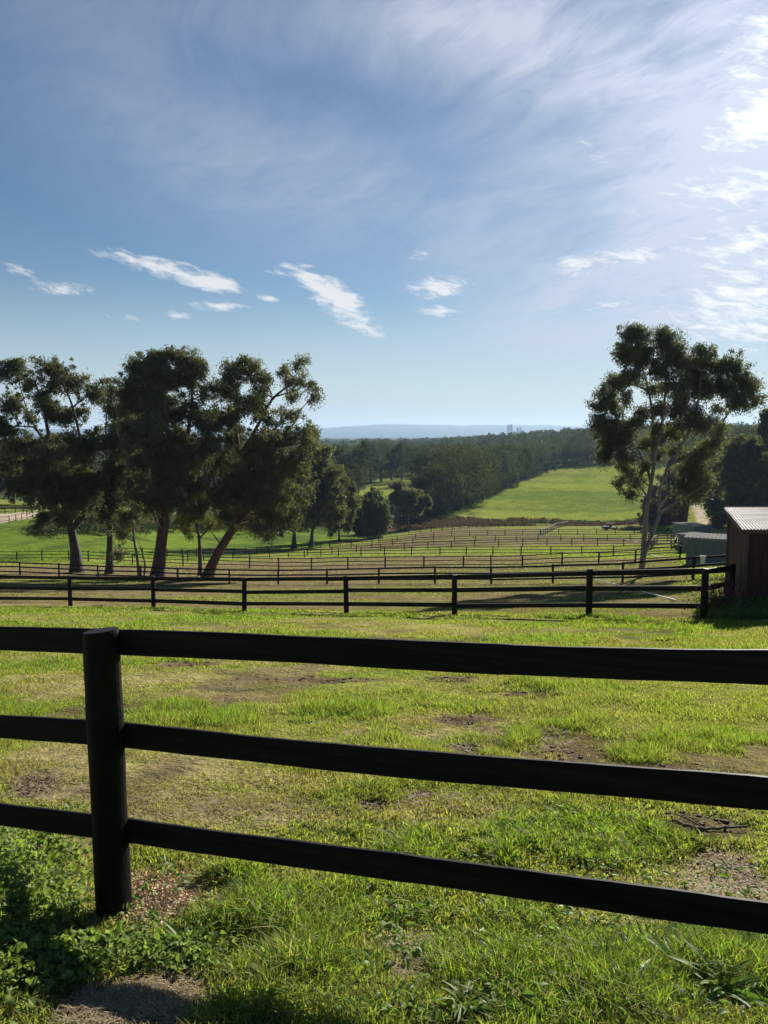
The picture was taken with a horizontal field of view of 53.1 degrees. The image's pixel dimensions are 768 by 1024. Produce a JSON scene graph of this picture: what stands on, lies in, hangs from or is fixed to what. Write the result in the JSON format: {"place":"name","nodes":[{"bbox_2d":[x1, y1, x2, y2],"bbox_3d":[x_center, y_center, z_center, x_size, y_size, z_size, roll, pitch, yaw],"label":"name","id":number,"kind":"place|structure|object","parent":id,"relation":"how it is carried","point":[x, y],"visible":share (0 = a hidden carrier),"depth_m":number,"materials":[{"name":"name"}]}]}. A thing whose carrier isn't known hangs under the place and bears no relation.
{"place":"outdoors","nodes":[
{"label":"outdoors","id":0,"kind":"place"},
{"bbox_2d":[17,424,736,436],"bbox_3d":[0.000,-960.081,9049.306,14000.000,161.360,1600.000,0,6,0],"label":"mountains","id":1,"kind":"structure","parent":0,"point":[394,430],"depth_m":8678.79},
{"bbox_2d":[0,437,767,1023],"bbox_3d":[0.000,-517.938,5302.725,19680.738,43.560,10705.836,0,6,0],"label":"ground","id":2,"kind":"structure","parent":0,"point":[566,491],"depth_m":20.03,"materials":[{"name":"plant"}]},
{"bbox_2d":[0,472,15,503],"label":"valley tree","id":3,"kind":"object","parent":2,"relation":"on","point":[14,499],"visible":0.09,"depth_m":211.99,"materials":[{"name":"green plant"}]},
{"bbox_2d":[0,512,36,522],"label":"paddock fence","id":4,"kind":"object","parent":2,"relation":"on","point":[18,518],"visible":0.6,"depth_m":159.21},
{"bbox_2d":[0,505,60,513],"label":"paddock fence","id":5,"kind":"object","parent":2,"relation":"on","point":[21,510],"visible":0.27,"depth_m":177.97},
{"bbox_2d":[0,550,88,560],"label":"paddock fence","id":6,"kind":"object","parent":2,"relation":"on","point":[42,557],"visible":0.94,"depth_m":101.41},
{"bbox_2d":[0,354,114,572],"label":"gum tree","id":7,"kind":"object","parent":2,"relation":"on","point":[63,484],"visible":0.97,"depth_m":74.95,"materials":[{"name":"green plant"}]},
{"bbox_2d":[89,460,104,509],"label":"valley tree","id":8,"kind":"object","parent":2,"relation":"on","point":[99,468],"visible":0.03,"depth_m":208.26,"materials":[{"name":"green plant"}]},
{"bbox_2d":[82,375,142,573],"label":"gum tree","id":9,"kind":"object","parent":2,"relation":"on","point":[113,470],"visible":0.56,"depth_m":74.81,"materials":[{"name":"green plant"}]},
{"bbox_2d":[107,501,155,575],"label":"sapling","id":10,"kind":"object","parent":2,"relation":"on","point":[131,518],"visible":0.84,"depth_m":70.38,"materials":[{"name":"green plant"}]},
{"bbox_2d":[0,801,269,1023],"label":"weeds","id":11,"kind":"object","parent":2,"relation":"on","point":[20,940],"visible":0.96,"depth_m":3.14,"materials":[{"name":"green plant"}]},
{"bbox_2d":[76,850,230,931],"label":"wood chips","id":12,"kind":"object","parent":2,"relation":"on","point":[161,888],"visible":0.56,"depth_m":3.62,"materials":[{"name":"wood"}]},
{"bbox_2d":[107,344,230,576],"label":"gum tree","id":13,"kind":"object","parent":2,"relation":"on","point":[153,436],"visible":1,"depth_m":67.20,"materials":[{"name":"green plant"}]},
{"bbox_2d":[12,505,352,538],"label":"shrubbery","id":14,"kind":"object","parent":2,"relation":"on","point":[84,526],"visible":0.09,"depth_m":159.25,"materials":[{"name":"green plant"}]},
{"bbox_2d":[161,918,219,962],"bbox_3d":[-0.803,1.760,3.146,0.311,0.158,0.284,0,6,0],"label":"dock plant","id":15,"kind":"object","parent":2,"relation":"on","point":[172,930],"visible":0.41,"depth_m":3.17,"materials":[{"name":"green plant"}]},
{"bbox_2d":[171,492,224,575],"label":"tree","id":16,"kind":"object","parent":2,"relation":"on","point":[187,529],"visible":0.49,"depth_m":73.82,"materials":[{"name":"green plant"}]},
{"bbox_2d":[203,469,221,512],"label":"valley tree","id":17,"kind":"object","parent":2,"relation":"on","point":[215,476],"visible":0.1,"depth_m":230.24,"materials":[{"name":"green plant"}]},
{"bbox_2d":[113,534,382,556],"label":"paddock fence","id":18,"kind":"object","parent":2,"relation":"on","point":[256,549],"visible":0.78,"depth_m":140.74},
{"bbox_2d":[200,352,327,576],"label":"gum tree","id":19,"kind":"object","parent":2,"relation":"on","point":[249,483],"visible":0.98,"depth_m":69.94,"materials":[{"name":"green plant"}]},
{"bbox_2d":[254,423,322,548],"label":"gum tree","id":20,"kind":"object","parent":2,"relation":"on","point":[306,523],"visible":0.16,"depth_m":159.79,"materials":[{"name":"green plant"}]},
{"bbox_2d":[305,442,350,546],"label":"gum tree","id":21,"kind":"object","parent":2,"relation":"on","point":[332,508],"visible":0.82,"depth_m":164.33,"materials":[{"name":"green plant"}]},
{"bbox_2d":[330,444,353,478],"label":"valley tree","id":22,"kind":"object","parent":2,"relation":"on","point":[339,458],"visible":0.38,"depth_m":343.43,"materials":[{"name":"green plant"}]},
{"bbox_2d":[321,474,363,541],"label":"gum tree","id":23,"kind":"object","parent":2,"relation":"on","point":[353,503],"visible":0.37,"depth_m":186.02,"materials":[{"name":"green plant"}]},
{"bbox_2d":[335,440,370,480],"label":"valley tree","id":24,"kind":"object","parent":2,"relation":"on","point":[352,458],"visible":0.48,"depth_m":348.31,"materials":[{"name":"green plant"}]},
{"bbox_2d":[351,463,366,492],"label":"valley tree","id":25,"kind":"object","parent":2,"relation":"on","point":[357,471],"visible":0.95,"depth_m":322.09,"materials":[{"name":"green plant"}]},
{"bbox_2d":[352,439,372,481],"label":"valley tree","id":26,"kind":"object","parent":2,"relation":"on","point":[364,450],"visible":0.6,"depth_m":354.06,"materials":[{"name":"green plant"}]},
{"bbox_2d":[0,555,725,583],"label":"paddock fence","id":27,"kind":"object","parent":2,"relation":"on","point":[693,565],"visible":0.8,"depth_m":56.60,"materials":[{"name":"wood"}]},
{"bbox_2d":[0,564,735,618],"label":"paddock fence","id":28,"kind":"object","parent":2,"relation":"on","point":[589,588],"visible":0.87,"depth_m":24.27,"materials":[{"name":"wood"}]},
{"bbox_2d":[352,436,388,482],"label":"valley tree","id":29,"kind":"object","parent":2,"relation":"on","point":[375,450],"visible":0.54,"depth_m":377.81,"materials":[{"name":"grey plant"}]},
{"bbox_2d":[347,487,394,538],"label":"gum tree","id":30,"kind":"object","parent":2,"relation":"on","point":[374,518],"visible":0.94,"depth_m":196.51,"materials":[{"name":"green plant"}]},
{"bbox_2d":[1,423,757,478],"bbox_3d":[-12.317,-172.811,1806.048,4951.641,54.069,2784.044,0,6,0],"label":"forest","id":31,"kind":"object","parent":2,"relation":"on","point":[522,437],"visible":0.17,"depth_m":738.30,"materials":[{"name":"green plant"}]},
{"bbox_2d":[0,626,767,934],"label":"paddock fence","id":32,"kind":"object","parent":2,"relation":"on","point":[105,733],"visible":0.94,"depth_m":2.99,"materials":[{"name":"wood"}]},
{"bbox_2d":[0,716,767,1023],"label":"dirt patch","id":33,"kind":"object","parent":2,"relation":"on","point":[147,1005],"visible":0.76,"depth_m":3.11,"materials":[{"name":"soil"}]},
{"bbox_2d":[4,660,763,982],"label":"dirt","id":34,"kind":"structure","parent":2,"relation":"on","point":[701,822],"depth_m":5.32,"materials":[{"name":"soil"}]},
{"bbox_2d":[371,438,396,481],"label":"valley tree","id":35,"kind":"object","parent":2,"relation":"on","point":[388,447],"visible":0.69,"depth_m":393.87,"materials":[{"name":"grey plant"}]},
{"bbox_2d":[88,545,680,568],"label":"paddock fence","id":36,"kind":"object","parent":2,"relation":"on","point":[463,556],"visible":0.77,"depth_m":80.28,"materials":[{"name":"wood"}]},
{"bbox_2d":[378,440,404,479],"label":"valley tree","id":37,"kind":"object","parent":2,"relation":"on","point":[392,459],"visible":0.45,"depth_m":401.90,"materials":[{"name":"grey plant"}]},
{"bbox_2d":[389,439,409,479],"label":"valley tree","id":38,"kind":"object","parent":2,"relation":"on","point":[395,459],"visible":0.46,"depth_m":402.48,"materials":[{"name":"green plant"}]},
{"bbox_2d":[395,442,423,481],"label":"valley tree","id":39,"kind":"object","parent":2,"relation":"on","point":[404,463],"visible":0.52,"depth_m":390.71,"materials":[{"name":"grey plant"}]},
{"bbox_2d":[386,479,433,525],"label":"gum tree","id":40,"kind":"object","parent":2,"relation":"on","point":[403,497],"visible":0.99,"depth_m":232.38,"materials":[{"name":"green plant"}]},
{"bbox_2d":[408,443,432,470],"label":"valley tree","id":41,"kind":"object","parent":2,"relation":"on","point":[422,450],"visible":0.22,"depth_m":369.55,"materials":[{"name":"green plant"}]},
{"bbox_2d":[405,449,440,488],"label":"valley tree","id":42,"kind":"object","parent":2,"relation":"on","point":[416,469],"visible":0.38,"depth_m":298.95,"materials":[{"name":"green plant"}]},
{"bbox_2d":[409,473,436,517],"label":"valley tree","id":43,"kind":"object","parent":2,"relation":"on","point":[421,484],"visible":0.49,"depth_m":260.21,"materials":[{"name":"green plant"}]},
{"bbox_2d":[404,461,455,515],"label":"valley tree","id":44,"kind":"object","parent":2,"relation":"on","point":[430,474],"visible":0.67,"depth_m":264.49,"materials":[{"name":"green plant"}]},
{"bbox_2d":[100,850,767,1023],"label":"foliage","id":45,"kind":"object","parent":2,"relation":"on","point":[436,1012],"visible":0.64,"depth_m":3.14,"materials":[{"name":"green plant"}]},
{"bbox_2d":[187,542,681,560],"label":"paddock fence","id":46,"kind":"object","parent":2,"relation":"on","point":[411,550],"visible":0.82,"depth_m":108.46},
{"bbox_2d":[427,488,449,515],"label":"valley tree","id":47,"kind":"object","parent":2,"relation":"on","point":[436,507],"visible":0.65,"depth_m":268.12,"materials":[{"name":"green plant"}]},
{"bbox_2d":[418,447,463,479],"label":"valley tree","id":48,"kind":"object","parent":2,"relation":"on","point":[434,455],"visible":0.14,"depth_m":302.42,"materials":[{"name":"green plant"}]},
{"bbox_2d":[428,438,465,461],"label":"valley tree","id":49,"kind":"object","parent":2,"relation":"on","point":[447,446],"visible":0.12,"depth_m":327.98,"materials":[{"name":"green plant"}]},
{"bbox_2d":[427,454,480,515],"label":"valley tree","id":50,"kind":"object","parent":2,"relation":"on","point":[448,505],"visible":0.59,"depth_m":272.83,"materials":[{"name":"green plant"}]},
{"bbox_2d":[433,444,493,505],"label":"valley tree","id":51,"kind":"object","parent":2,"relation":"on","point":[457,453],"visible":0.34,"depth_m":298.09,"materials":[{"name":"green plant"}]},
{"bbox_2d":[439,454,495,510],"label":"valley tree","id":52,"kind":"object","parent":2,"relation":"on","point":[468,475],"visible":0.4,"depth_m":286.00,"materials":[{"name":"green plant"}]},
{"bbox_2d":[434,977,504,1023],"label":"dock plant","id":53,"kind":"object","parent":2,"relation":"on","point":[475,999],"visible":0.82,"depth_m":2.71,"materials":[{"name":"green plant"}]},
{"bbox_2d":[462,440,482,464],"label":"valley tree","id":54,"kind":"object","parent":2,"relation":"on","point":[469,444],"visible":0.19,"depth_m":349.21,"materials":[{"name":"green plant"}]},
{"bbox_2d":[459,444,498,503],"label":"valley tree","id":55,"kind":"object","parent":2,"relation":"on","point":[475,456],"visible":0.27,"depth_m":308.74,"materials":[{"name":"green plant"}]},
{"bbox_2d":[464,447,498,493],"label":"valley tree","id":56,"kind":"object","parent":2,"relation":"on","point":[489,458],"visible":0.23,"depth_m":328.43,"materials":[{"name":"green plant"}]},
{"bbox_2d":[463,459,503,505],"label":"valley tree","id":57,"kind":"object","parent":2,"relation":"on","point":[477,463],"visible":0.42,"depth_m":301.07,"materials":[{"name":"green plant"}]},
{"bbox_2d":[468,459,501,500],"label":"valley tree","id":58,"kind":"object","parent":2,"relation":"on","point":[484,494],"visible":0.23,"depth_m":319.97,"materials":[{"name":"green plant"}]},
{"bbox_2d":[307,537,677,554],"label":"paddock fence","id":59,"kind":"object","parent":2,"relation":"on","point":[522,541],"visible":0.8,"depth_m":130.45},
{"bbox_2d":[483,446,510,490],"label":"valley tree","id":60,"kind":"object","parent":2,"relation":"on","point":[496,453],"visible":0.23,"depth_m":349.88,"materials":[{"name":"green plant"}]},
{"bbox_2d":[487,452,507,492],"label":"valley tree","id":61,"kind":"object","parent":2,"relation":"on","point":[500,473],"visible":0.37,"depth_m":342.01,"materials":[{"name":"green plant"}]},
{"bbox_2d":[482,444,515,462],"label":"valley tree","id":62,"kind":"object","parent":2,"relation":"on","point":[495,445],"visible":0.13,"depth_m":394.14,"materials":[{"name":"green plant"}]},
{"bbox_2d":[331,533,667,547],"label":"paddock fence","id":63,"kind":"object","parent":2,"relation":"on","point":[454,538],"visible":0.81,"depth_m":149.85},
{"bbox_2d":[490,444,521,485],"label":"valley tree","id":64,"kind":"object","parent":2,"relation":"on","point":[510,480],"visible":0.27,"depth_m":374.05,"materials":[{"name":"green plant"}]},
{"bbox_2d":[498,450,521,488],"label":"valley tree","id":65,"kind":"object","parent":2,"relation":"on","point":[514,471],"visible":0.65,"depth_m":363.19,"materials":[{"name":"green plant"}]},
{"bbox_2d":[506,439,522,450],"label":"valley tree","id":66,"kind":"object","parent":2,"relation":"on","point":[519,444],"visible":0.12,"depth_m":447.74,"materials":[{"name":"green plant"}]},
{"bbox_2d":[393,514,637,530],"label":"bracken","id":67,"kind":"object","parent":2,"relation":"on","point":[449,522],"visible":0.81,"depth_m":247.15,"materials":[{"name":"plant"}]},
{"bbox_2d":[503,443,528,480],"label":"valley tree","id":68,"kind":"object","parent":2,"relation":"on","point":[512,446],"visible":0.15,"depth_m":398.95,"materials":[{"name":"green plant"}]},
{"bbox_2d":[509,448,534,483],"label":"valley tree","id":69,"kind":"object","parent":2,"relation":"on","point":[521,457],"visible":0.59,"depth_m":388.15,"materials":[{"name":"green plant"}]},
{"bbox_2d":[411,465,634,523],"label":"undergrowth","id":70,"kind":"object","parent":2,"relation":"on","point":[511,486],"visible":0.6,"depth_m":277.12,"materials":[{"name":"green plant"}]},
{"bbox_2d":[378,528,667,541],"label":"paddock fence","id":71,"kind":"object","parent":2,"relation":"on","point":[522,533],"visible":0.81,"depth_m":172.00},
{"bbox_2d":[408,520,639,533],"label":"paddock fence","id":72,"kind":"object","parent":2,"relation":"on","point":[513,524],"visible":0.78,"depth_m":222.78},
{"bbox_2d":[515,442,537,475],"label":"valley tree","id":73,"kind":"object","parent":2,"relation":"on","point":[525,445],"visible":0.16,"depth_m":426.66,"materials":[{"name":"green plant"}]},
{"bbox_2d":[521,447,540,477],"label":"valley tree","id":74,"kind":"object","parent":2,"relation":"on","point":[525,451],"visible":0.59,"depth_m":416.75,"materials":[{"name":"green plant"}]},
{"bbox_2d":[522,441,552,471],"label":"valley tree","id":75,"kind":"object","parent":2,"relation":"on","point":[546,448],"visible":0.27,"depth_m":464.40,"materials":[{"name":"green plant"}]},
{"bbox_2d":[531,445,549,472],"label":"valley tree","id":76,"kind":"object","parent":2,"relation":"on","point":[540,454],"visible":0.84,"depth_m":442.83,"materials":[{"name":"green plant"}]},
{"bbox_2d":[544,442,562,467],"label":"valley tree","id":77,"kind":"object","parent":2,"relation":"on","point":[556,454],"visible":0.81,"depth_m":486.28,"materials":[{"name":"green plant"}]},
{"bbox_2d":[540,521,567,534],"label":"paddock fence","id":78,"kind":"object","parent":2,"relation":"on","point":[557,525],"visible":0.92,"depth_m":197.68,"materials":[{"name":"white plastic"}]},
{"bbox_2d":[546,436,568,459],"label":"valley tree","id":79,"kind":"object","parent":2,"relation":"on","point":[559,442],"visible":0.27,"depth_m":526.89,"materials":[{"name":"green plant"}]},
{"bbox_2d":[560,442,578,464],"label":"valley tree","id":80,"kind":"object","parent":2,"relation":"on","point":[570,451],"visible":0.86,"depth_m":502.74,"materials":[{"name":"green plant"}]},
{"bbox_2d":[579,433,597,458],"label":"valley tree","id":81,"kind":"object","parent":2,"relation":"on","point":[587,439],"visible":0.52,"depth_m":546.83,"materials":[{"name":"green plant"}]},
{"bbox_2d":[602,523,617,529],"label":"farm vehicle","id":82,"kind":"object","parent":2,"relation":"on","point":[609,527],"visible":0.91,"depth_m":191.51,"materials":[{"name":"white paint"}]},
{"bbox_2d":[587,957,651,1018],"bbox_3d":[0.862,1.689,2.713,0.298,0.144,0.306,0,6,0],"label":"dock plant","id":83,"kind":"object","parent":2,"relation":"on","point":[630,970],"visible":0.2,"depth_m":2.75,"materials":[{"name":"green plant"}]},
{"bbox_2d":[612,522,640,530],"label":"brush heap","id":84,"kind":"object","parent":2,"relation":"on","point":[628,527],"visible":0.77,"depth_m":186.05,"materials":[{"name":"brown plant"}]},
{"bbox_2d":[635,918,672,952],"bbox_3d":[1.090,1.742,3.086,0.190,0.110,0.228,3,7,29],"label":"dock plant","id":85,"kind":"object","parent":2,"relation":"on","point":[653,931],"visible":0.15,"depth_m":3.13,"materials":[{"name":"green plant"}]},
{"bbox_2d":[636,483,690,526],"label":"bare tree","id":86,"kind":"object","parent":2,"relation":"on","point":[665,519],"visible":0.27,"depth_m":197.10,"materials":[{"name":"plant"}]},
{"bbox_2d":[650,535,676,549],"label":"paddock fence","id":87,"kind":"object","parent":2,"relation":"on","point":[657,540],"visible":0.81,"depth_m":113.23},
{"bbox_2d":[583,317,767,575],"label":"gum tree","id":88,"kind":"object","parent":2,"relation":"on","point":[698,380],"visible":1,"depth_m":47.96,"materials":[{"name":"green plant"}]},
{"bbox_2d":[640,933,717,981],"bbox_3d":[1.093,1.693,2.886,0.332,0.160,0.276,0,6,0],"label":"dock plant","id":89,"kind":"object","parent":2,"relation":"on","point":[663,947],"visible":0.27,"depth_m":2.92,"materials":[{"name":"green plant"}]},
{"bbox_2d":[661,438,696,469],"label":"valley tree","id":90,"kind":"object","parent":2,"relation":"on","point":[689,443],"visible":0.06,"depth_m":328.81,"materials":[{"name":"green plant"}]},
{"bbox_2d":[650,438,725,521],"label":"oak tree","id":91,"kind":"object","parent":2,"relation":"on","point":[665,493],"visible":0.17,"depth_m":189.35,"materials":[{"name":"green plant"}]},
{"bbox_2d":[676,532,701,551],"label":"horse shelter","id":92,"kind":"object","parent":2,"relation":"on","point":[681,538],"visible":0.19,"depth_m":95.82,"materials":[{"name":"green metal"}]},
{"bbox_2d":[672,522,710,535],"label":"horse shelter","id":93,"kind":"object","parent":2,"relation":"on","point":[681,527],"visible":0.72,"depth_m":146.01,"materials":[{"name":"grey metal"}]},
{"bbox_2d":[684,532,726,564],"bbox_3d":[24.427,2.988,56.990,3.897,2.534,3.680,3,6,26],"label":"horse shelter","id":94,"kind":"object","parent":2,"relation":"on","point":[704,544],"visible":0.5,"depth_m":55.84,"materials":[{"name":"green metal"}]},
{"bbox_2d":[672,812,747,830],"bbox_3d":[1.894,1.825,4.473,0.414,0.047,0.108,2,6,18],"label":"stick","id":95,"kind":"object","parent":2,"relation":"on","point":[699,826],"visible":0.94,"depth_m":4.47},
{"bbox_2d":[666,553,766,618],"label":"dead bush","id":96,"kind":"object","parent":2,"relation":"on","point":[722,594],"visible":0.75,"depth_m":18.61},
{"bbox_2d":[696,416,739,443],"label":"valley tree","id":97,"kind":"object","parent":2,"relation":"on","point":[708,435],"visible":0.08,"depth_m":337.32,"materials":[{"name":"green plant"}]},
{"bbox_2d":[668,938,767,1012],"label":"dock plant","id":98,"kind":"object","parent":2,"relation":"on","point":[747,997],"visible":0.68,"depth_m":2.76,"materials":[{"name":"green plant"}]},
{"bbox_2d":[703,492,734,528],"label":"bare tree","id":99,"kind":"object","parent":2,"relation":"on","point":[717,523],"visible":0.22,"depth_m":165.95,"materials":[{"name":"plant"}]},
{"bbox_2d":[690,593,767,620],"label":"undergrowth","id":100,"kind":"object","parent":2,"relation":"on","point":[750,611],"visible":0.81,"depth_m":18.16,"materials":[{"name":"green plant"}]},
{"bbox_2d":[700,431,767,519],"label":"oak tree","id":101,"kind":"object","parent":2,"relation":"on","point":[743,476],"visible":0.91,"depth_m":163.61,"materials":[{"name":"green plant"}]},
{"bbox_2d":[715,421,756,453],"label":"valley tree","id":102,"kind":"object","parent":2,"relation":"on","point":[745,430],"visible":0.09,"depth_m":326.61,"materials":[{"name":"green plant"}]},
{"bbox_2d":[723,507,767,608],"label":"timber shed","id":103,"kind":"structure","parent":2,"relation":"on","point":[747,533],"depth_m":18.86,"materials":[{"name":"wood"}]},
{"bbox_2d":[736,932,767,968],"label":"dock plant","id":104,"kind":"object","parent":2,"relation":"on","point":[746,941],"visible":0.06,"depth_m":3.04,"materials":[{"name":"green plant"}]},
{"bbox_2d":[750,406,767,464],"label":"oak tree","id":105,"kind":"object","parent":2,"relation":"on","point":[761,429],"visible":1,"depth_m":148.76,"materials":[{"name":"green plant"}]},
{"bbox_2d":[0,0,767,428],"label":"sky","id":106,"kind":"structure","parent":0,"point":[457,209],"materials":[{"name":"blue"}]},
{"bbox_2d":[596,579,675,600],"bbox_3d":[11.929,3.719,39.189,0.044,4.428,27.651,1,6,9],"label":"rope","id":107,"kind":"object","parent":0,"point":[642,591],"visible":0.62,"depth_m":29.93,"materials":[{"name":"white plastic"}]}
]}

